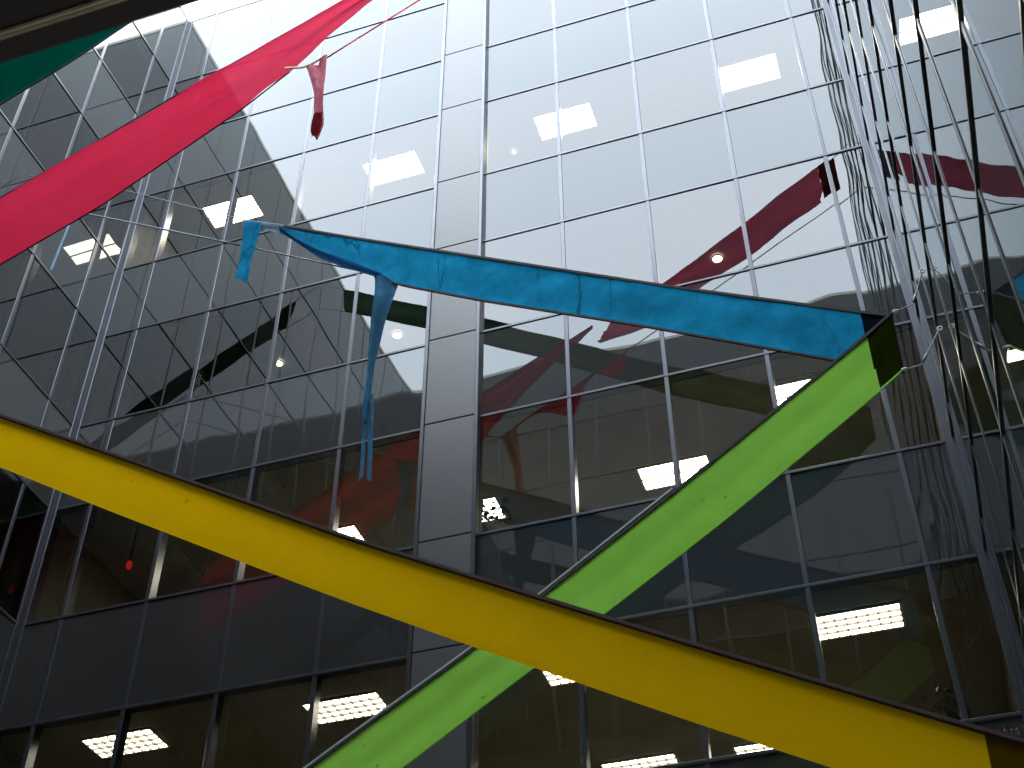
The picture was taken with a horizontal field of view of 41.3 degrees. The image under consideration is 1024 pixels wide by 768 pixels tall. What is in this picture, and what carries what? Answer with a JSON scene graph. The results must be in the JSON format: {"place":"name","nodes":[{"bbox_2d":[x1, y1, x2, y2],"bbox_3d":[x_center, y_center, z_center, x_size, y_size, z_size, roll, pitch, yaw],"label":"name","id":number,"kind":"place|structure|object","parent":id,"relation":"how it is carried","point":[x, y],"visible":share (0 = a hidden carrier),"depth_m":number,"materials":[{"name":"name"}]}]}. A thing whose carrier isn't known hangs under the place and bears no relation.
{"place":"outdoors","nodes":[
{"label":"outdoors","id":0,"kind":"place"},
{"bbox_2d":[0,23,129,104],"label":"banner","id":1,"kind":"object","parent":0,"point":[19,75],"visible":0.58,"depth_m":14.68,"materials":[{"name":"teal fabric"}]},
{"bbox_2d":[0,7,189,692],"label":"office wing","id":2,"kind":"structure","parent":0,"point":[52,322],"depth_m":23.10,"materials":[{"name":"glass"}]},
{"bbox_2d":[0,467,22,556],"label":"window","id":3,"kind":"structure","parent":2,"relation":"in","point":[10,485],"depth_m":20.33,"materials":[{"name":"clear glass"}]},
{"bbox_2d":[0,91,24,123],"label":"window","id":4,"kind":"structure","parent":2,"relation":"in","point":[9,108],"depth_m":22.74,"materials":[{"name":"clear glass"}]},
{"bbox_2d":[0,250,31,340],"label":"window","id":5,"kind":"structure","parent":2,"relation":"in","point":[12,272],"depth_m":21.60,"materials":[{"name":"clear glass"}]},
{"bbox_2d":[0,486,47,619],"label":"window","id":6,"kind":"structure","parent":2,"relation":"in","point":[17,562],"depth_m":20.36,"materials":[{"name":"clear glass"}]},
{"bbox_2d":[4,257,75,395],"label":"window","id":7,"kind":"structure","parent":2,"relation":"in","point":[37,335],"depth_m":22.17,"materials":[{"name":"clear glass"}]},
{"bbox_2d":[14,74,80,169],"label":"window","id":8,"kind":"structure","parent":2,"relation":"in","point":[47,121],"depth_m":23.79,"materials":[{"name":"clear glass"}]},
{"bbox_2d":[52,312,96,421],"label":"window","id":9,"kind":"structure","parent":2,"relation":"in","point":[71,378],"depth_m":22.89,"materials":[{"name":"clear glass"}]},
{"bbox_2d":[69,118,108,237],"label":"window","id":10,"kind":"structure","parent":2,"relation":"in","point":[85,136],"depth_m":24.76,"materials":[{"name":"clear glass"}]},
{"bbox_2d":[94,39,106,56],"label":"window","id":11,"kind":"structure","parent":2,"relation":"in","point":[99,48],"depth_m":26.23,"materials":[{"name":"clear glass"}]},
{"bbox_2d":[99,186,136,264],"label":"window","id":12,"kind":"structure","parent":2,"relation":"in","point":[112,238],"depth_m":25.37,"materials":[{"name":"clear glass"}]},
{"bbox_2d":[103,22,152,109],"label":"window","id":13,"kind":"structure","parent":2,"relation":"in","point":[127,56],"depth_m":27.27,"materials":[{"name":"clear glass"}]},
{"bbox_2d":[138,59,168,116],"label":"window","id":14,"kind":"structure","parent":2,"relation":"in","point":[157,85],"depth_m":28.17,"materials":[{"name":"clear glass"}]},
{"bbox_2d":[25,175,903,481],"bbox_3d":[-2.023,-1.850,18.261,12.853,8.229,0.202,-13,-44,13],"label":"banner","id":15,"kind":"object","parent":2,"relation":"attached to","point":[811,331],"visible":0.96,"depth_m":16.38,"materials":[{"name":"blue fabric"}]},
{"bbox_2d":[0,0,201,62],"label":"office wing","id":16,"kind":"structure","parent":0,"point":[27,27],"depth_m":1.43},
{"bbox_2d":[0,0,201,62],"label":"window frame","id":17,"kind":"structure","parent":16,"relation":"in","point":[12,12],"depth_m":1.43,"materials":[{"name":"black metal"}]},
{"bbox_2d":[183,0,249,18],"label":"sky","id":18,"kind":"structure","parent":0,"point":[193,10],"materials":[{"name":"white"}]},
{"bbox_2d":[0,0,1023,767],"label":"office wing","id":19,"kind":"structure","parent":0,"point":[712,144],"depth_m":19.94,"materials":[{"name":"glass"}]},
{"bbox_2d":[0,726,30,767],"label":"window","id":20,"kind":"structure","parent":19,"relation":"in","point":[13,743],"depth_m":18.49,"materials":[{"name":"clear glass"}]},
{"bbox_2d":[26,504,88,622],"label":"window","id":21,"kind":"structure","parent":19,"relation":"in","point":[47,602],"depth_m":20.53,"materials":[{"name":"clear glass"}]},
{"bbox_2d":[25,710,120,767],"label":"window","id":22,"kind":"structure","parent":19,"relation":"in","point":[88,741],"depth_m":18.20,"materials":[{"name":"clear glass"}]},
{"bbox_2d":[81,331,133,424],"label":"window","id":23,"kind":"structure","parent":19,"relation":"in","point":[104,390],"depth_m":23.09,"materials":[{"name":"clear glass"}]},
{"bbox_2d":[64,505,158,614],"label":"window","id":24,"kind":"structure","parent":19,"relation":"in","point":[115,561],"depth_m":20.16,"materials":[{"name":"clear glass"}]},
{"bbox_2d":[125,190,169,267],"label":"window","id":25,"kind":"structure","parent":19,"relation":"in","point":[144,241],"depth_m":25.63,"materials":[{"name":"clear glass"}]},
{"bbox_2d":[115,313,204,416],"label":"window","id":26,"kind":"structure","parent":19,"relation":"in","point":[160,369],"depth_m":22.85,"materials":[{"name":"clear glass"}]},
{"bbox_2d":[114,694,213,767],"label":"window","id":27,"kind":"structure","parent":19,"relation":"in","point":[172,734],"depth_m":17.80,"materials":[{"name":"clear glass"}]},
{"bbox_2d":[173,76,199,95],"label":"window","id":28,"kind":"structure","parent":19,"relation":"in","point":[180,86],"depth_m":28.76,"materials":[{"name":"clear glass"}]},
{"bbox_2d":[156,172,234,259],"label":"window","id":29,"kind":"structure","parent":19,"relation":"in","point":[213,194],"depth_m":25.43,"materials":[{"name":"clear glass"}]},
{"bbox_2d":[149,469,250,597],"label":"window","id":30,"kind":"structure","parent":19,"relation":"in","point":[182,565],"depth_m":19.66,"materials":[{"name":"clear glass"}]},
{"bbox_2d":[202,72,250,120],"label":"window","id":31,"kind":"structure","parent":19,"relation":"in","point":[243,112],"depth_m":27.31,"materials":[{"name":"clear glass"}]},
{"bbox_2d":[191,294,278,398],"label":"window","id":32,"kind":"structure","parent":19,"relation":"in","point":[235,351],"depth_m":22.52,"materials":[{"name":"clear glass"}]},
{"bbox_2d":[207,676,311,767],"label":"window","id":33,"kind":"structure","parent":19,"relation":"in","point":[262,726],"depth_m":17.39,"materials":[{"name":"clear glass"}]},
{"bbox_2d":[224,154,301,240],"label":"window","id":34,"kind":"structure","parent":19,"relation":"in","point":[266,192],"depth_m":25.14,"materials":[{"name":"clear glass"}]},
{"bbox_2d":[251,45,319,113],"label":"window","id":35,"kind":"structure","parent":19,"relation":"in","point":[297,85],"depth_m":27.33,"materials":[{"name":"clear glass"}]},
{"bbox_2d":[237,450,336,580],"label":"window","id":36,"kind":"structure","parent":19,"relation":"in","point":[302,488],"depth_m":19.96,"materials":[{"name":"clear glass"}]},
{"bbox_2d":[269,275,355,380],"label":"window","id":37,"kind":"structure","parent":19,"relation":"in","point":[313,331],"depth_m":22.19,"materials":[{"name":"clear glass"}]},
{"bbox_2d":[295,134,371,222],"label":"window","id":38,"kind":"structure","parent":19,"relation":"in","point":[334,177],"depth_m":24.76,"materials":[{"name":"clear glass"}]},
{"bbox_2d":[321,22,383,92],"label":"window","id":39,"kind":"structure","parent":19,"relation":"in","point":[359,61],"depth_m":27.29,"materials":[{"name":"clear glass"}]},
{"bbox_2d":[308,659,406,763],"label":"window","id":40,"kind":"structure","parent":19,"relation":"in","point":[345,700],"depth_m":17.18,"materials":[{"name":"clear glass"}]},
{"bbox_2d":[333,431,419,548],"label":"window","id":41,"kind":"structure","parent":19,"relation":"in","point":[380,511],"depth_m":19.37,"materials":[{"name":"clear glass"}]},
{"bbox_2d":[351,273,427,360],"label":"window","id":42,"kind":"structure","parent":19,"relation":"in","point":[405,323],"depth_m":21.68,"materials":[{"name":"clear glass"}]},
{"bbox_2d":[368,116,437,203],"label":"window","id":43,"kind":"structure","parent":19,"relation":"in","point":[404,157],"depth_m":24.43,"materials":[{"name":"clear glass"}]},
{"bbox_2d":[382,4,443,75],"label":"window","id":44,"kind":"structure","parent":19,"relation":"in","point":[413,39],"depth_m":26.98,"materials":[{"name":"white glass"}]},
{"bbox_2d":[487,0,552,45],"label":"window","id":45,"kind":"structure","parent":19,"relation":"in","point":[507,19],"depth_m":26.25,"materials":[{"name":"white glass"}]},
{"bbox_2d":[485,84,556,172],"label":"window","id":46,"kind":"structure","parent":19,"relation":"in","point":[521,127],"depth_m":23.93,"materials":[{"name":"white glass"}]},
{"bbox_2d":[482,223,561,330],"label":"window","id":47,"kind":"structure","parent":19,"relation":"in","point":[541,246],"depth_m":21.64,"materials":[{"name":"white glass"}]},
{"bbox_2d":[478,399,570,532],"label":"window","id":48,"kind":"structure","parent":19,"relation":"in","point":[524,468],"depth_m":18.79,"materials":[{"name":"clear glass"}]},
{"bbox_2d":[474,668,580,767],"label":"window","id":49,"kind":"structure","parent":19,"relation":"in","point":[533,723],"depth_m":16.14,"materials":[{"name":"black glass"}]},
{"bbox_2d":[555,0,624,25],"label":"window","id":50,"kind":"structure","parent":19,"relation":"in","point":[567,11],"depth_m":25.73,"materials":[{"name":"white glass"}]},
{"bbox_2d":[558,63,637,152],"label":"window","id":51,"kind":"structure","parent":19,"relation":"in","point":[599,106],"depth_m":23.60,"materials":[{"name":"white glass"}]},
{"bbox_2d":[564,202,653,281],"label":"window","id":52,"kind":"structure","parent":19,"relation":"in","point":[616,242],"depth_m":21.22,"materials":[{"name":"white glass"}]},
{"bbox_2d":[572,378,674,512],"bbox_3d":[1.491,0.814,18.507,1.407,2.090,0.001,-13,-44,13],"label":"window","id":53,"kind":"structure","parent":19,"relation":"in","point":[623,454],"depth_m":18.48,"materials":[{"name":"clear glass"}]},
{"bbox_2d":[628,0,645,4],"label":"window","id":54,"kind":"structure","parent":19,"relation":"in","point":[630,2],"depth_m":25.35,"materials":[{"name":"white glass"}]},
{"bbox_2d":[584,609,702,767],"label":"window","id":55,"kind":"structure","parent":19,"relation":"in","point":[620,732],"depth_m":15.65,"materials":[{"name":"black glass"}]},
{"bbox_2d":[635,41,720,130],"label":"window","id":56,"kind":"structure","parent":19,"relation":"in","point":[677,85],"depth_m":23.26,"materials":[{"name":"white glass"}]},
{"bbox_2d":[650,180,748,284],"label":"window","id":57,"kind":"structure","parent":19,"relation":"in","point":[698,233],"depth_m":20.70,"materials":[{"name":"white glass"}]},
{"bbox_2d":[669,356,772,484],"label":"window","id":58,"kind":"structure","parent":19,"relation":"in","point":[712,407],"depth_m":18.36,"materials":[{"name":"clear glass"}]},
{"bbox_2d":[693,588,819,757],"bbox_3d":[2.841,3.303,15.643,1.407,2.010,0.002,-13,-44,13],"label":"window","id":59,"kind":"structure","parent":19,"relation":"in","point":[775,629],"depth_m":15.95,"materials":[{"name":"clear glass"}]},
{"bbox_2d":[713,19,805,108],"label":"window","id":60,"kind":"structure","parent":19,"relation":"in","point":[762,62],"depth_m":22.94,"materials":[{"name":"clear glass"}]},
{"bbox_2d":[738,157,843,266],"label":"window","id":61,"kind":"structure","parent":19,"relation":"in","point":[790,211],"depth_m":20.37,"materials":[{"name":"clear glass"}]},
{"bbox_2d":[793,9,842,86],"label":"window","id":62,"kind":"structure","parent":19,"relation":"in","point":[821,63],"depth_m":22.70,"materials":[{"name":"clear glass"}]},
{"bbox_2d":[769,352,894,470],"bbox_3d":[4.169,0.211,17.848,1.386,2.090,0.003,-13,-44,13],"label":"window","id":63,"kind":"structure","parent":19,"relation":"in","point":[867,432],"depth_m":17.43,"materials":[{"name":"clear glass"}]},
{"bbox_2d":[827,147,886,243],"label":"window","id":64,"kind":"structure","parent":19,"relation":"in","point":[862,217],"depth_m":20.14,"materials":[{"name":"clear glass"}]},
{"bbox_2d":[810,567,961,719],"bbox_3d":[4.176,3.003,15.316,1.386,2.010,0.002,-13,-44,14],"label":"window","id":65,"kind":"structure","parent":19,"relation":"in","point":[880,635],"depth_m":15.40,"materials":[{"name":"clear glass"}]},
{"bbox_2d":[885,323,943,447],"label":"window","id":66,"kind":"structure","parent":19,"relation":"in","point":[914,413],"depth_m":17.42,"materials":[{"name":"clear glass"}]},
{"bbox_2d":[930,557,1019,718],"bbox_3d":[5.155,2.783,15.075,0.659,2.010,0.002,-13,-44,14],"label":"window","id":67,"kind":"structure","parent":19,"relation":"in","point":[986,684],"depth_m":15.04,"materials":[{"name":"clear glass"}]},
{"bbox_2d":[826,0,1023,691],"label":"office wing","id":68,"kind":"structure","parent":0,"point":[937,87],"depth_m":11.36,"materials":[{"name":"glass"}]},
{"bbox_2d":[0,0,419,264],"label":"banner","id":69,"kind":"object","parent":68,"relation":"attached to","point":[66,192],"visible":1,"depth_m":19.35,"materials":[{"name":"red fabric"}]},
{"bbox_2d":[0,414,1023,767],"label":"banner","id":70,"kind":"object","parent":68,"relation":"attached to","point":[822,722],"visible":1,"depth_m":7.88,"materials":[{"name":"yellow fabric"}]},
{"bbox_2d":[303,268,942,767],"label":"banner","id":71,"kind":"object","parent":68,"relation":"attached to","point":[623,562],"visible":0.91,"depth_m":13.68,"materials":[{"name":"green fabric"}]},
{"bbox_2d":[832,0,838,23],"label":"window","id":72,"kind":"structure","parent":68,"relation":"in","point":[833,1],"depth_m":21.63,"materials":[{"name":"clear glass"}]},
{"bbox_2d":[828,0,844,57],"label":"window","id":73,"kind":"structure","parent":68,"relation":"in","point":[829,1],"depth_m":22.38,"materials":[{"name":"clear glass"}]},
{"bbox_2d":[851,0,857,21],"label":"window","id":74,"kind":"structure","parent":68,"relation":"in","point":[852,1],"depth_m":17.14,"materials":[{"name":"clear glass"}]},
{"bbox_2d":[844,0,871,105],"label":"window","id":75,"kind":"structure","parent":68,"relation":"in","point":[853,29],"depth_m":18.16,"materials":[{"name":"clear glass"}]},
{"bbox_2d":[851,43,883,179],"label":"window","id":76,"kind":"structure","parent":68,"relation":"in","point":[867,110],"depth_m":19.17,"materials":[{"name":"clear glass"}]},
{"bbox_2d":[864,118,889,214],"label":"window","id":77,"kind":"structure","parent":68,"relation":"in","point":[869,140],"depth_m":19.88,"materials":[{"name":"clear glass"}]},
{"bbox_2d":[884,0,890,19],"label":"window","id":78,"kind":"structure","parent":68,"relation":"in","point":[886,1],"depth_m":12.65,"materials":[{"name":"clear glass"}]},
{"bbox_2d":[869,0,906,130],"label":"window","id":79,"kind":"structure","parent":68,"relation":"in","point":[881,25],"depth_m":13.65,"materials":[{"name":"clear glass"}]},
{"bbox_2d":[875,40,920,226],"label":"window","id":80,"kind":"structure","parent":68,"relation":"in","point":[894,120],"depth_m":14.68,"materials":[{"name":"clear glass"}]},
{"bbox_2d":[890,135,932,310],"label":"window","id":81,"kind":"structure","parent":68,"relation":"in","point":[906,204],"depth_m":15.63,"materials":[{"name":"clear glass"}]},
{"bbox_2d":[903,218,943,385],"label":"window","id":82,"kind":"structure","parent":68,"relation":"in","point":[921,294],"depth_m":16.58,"materials":[{"name":"clear glass"}]},
{"bbox_2d":[916,298,948,420],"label":"window","id":83,"kind":"structure","parent":68,"relation":"in","point":[919,312],"depth_m":17.30,"materials":[{"name":"clear glass"}]},
{"bbox_2d":[915,0,972,169],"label":"window","id":84,"kind":"structure","parent":68,"relation":"in","point":[938,21],"depth_m":9.16,"materials":[{"name":"clear glass"}]},
{"bbox_2d":[919,32,986,304],"bbox_3d":[3.324,-1.623,10.215,0.001,2.010,1.335,-13,-44,13],"label":"window","id":85,"kind":"structure","parent":68,"relation":"in","point":[954,168],"depth_m":10.20,"materials":[{"name":"clear glass"}]},
{"bbox_2d":[936,164,998,418],"bbox_3d":[3.748,-0.766,11.160,0.002,2.010,1.335,-13,-44,13],"label":"window","id":86,"kind":"structure","parent":68,"relation":"in","point":[975,312],"depth_m":11.16,"materials":[{"name":"clear glass"}]},
{"bbox_2d":[950,275,1007,509],"bbox_3d":[4.173,0.091,12.106,0.002,2.010,1.335,-13,-44,13],"label":"window","id":87,"kind":"structure","parent":68,"relation":"in","point":[979,392],"depth_m":12.12,"materials":[{"name":"clear glass"}]},
{"bbox_2d":[963,373,1016,592],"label":"window","id":88,"kind":"structure","parent":68,"relation":"in","point":[987,473],"depth_m":13.07,"materials":[{"name":"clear glass"}]},
{"bbox_2d":[973,454,1023,661],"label":"window","id":89,"kind":"structure","parent":68,"relation":"in","point":[987,519],"depth_m":14.02,"materials":[{"name":"clear glass"}]},
{"bbox_2d":[983,529,1023,682],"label":"window","id":90,"kind":"structure","parent":68,"relation":"in","point":[990,560],"depth_m":14.78,"materials":[{"name":"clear glass"}]}
]}

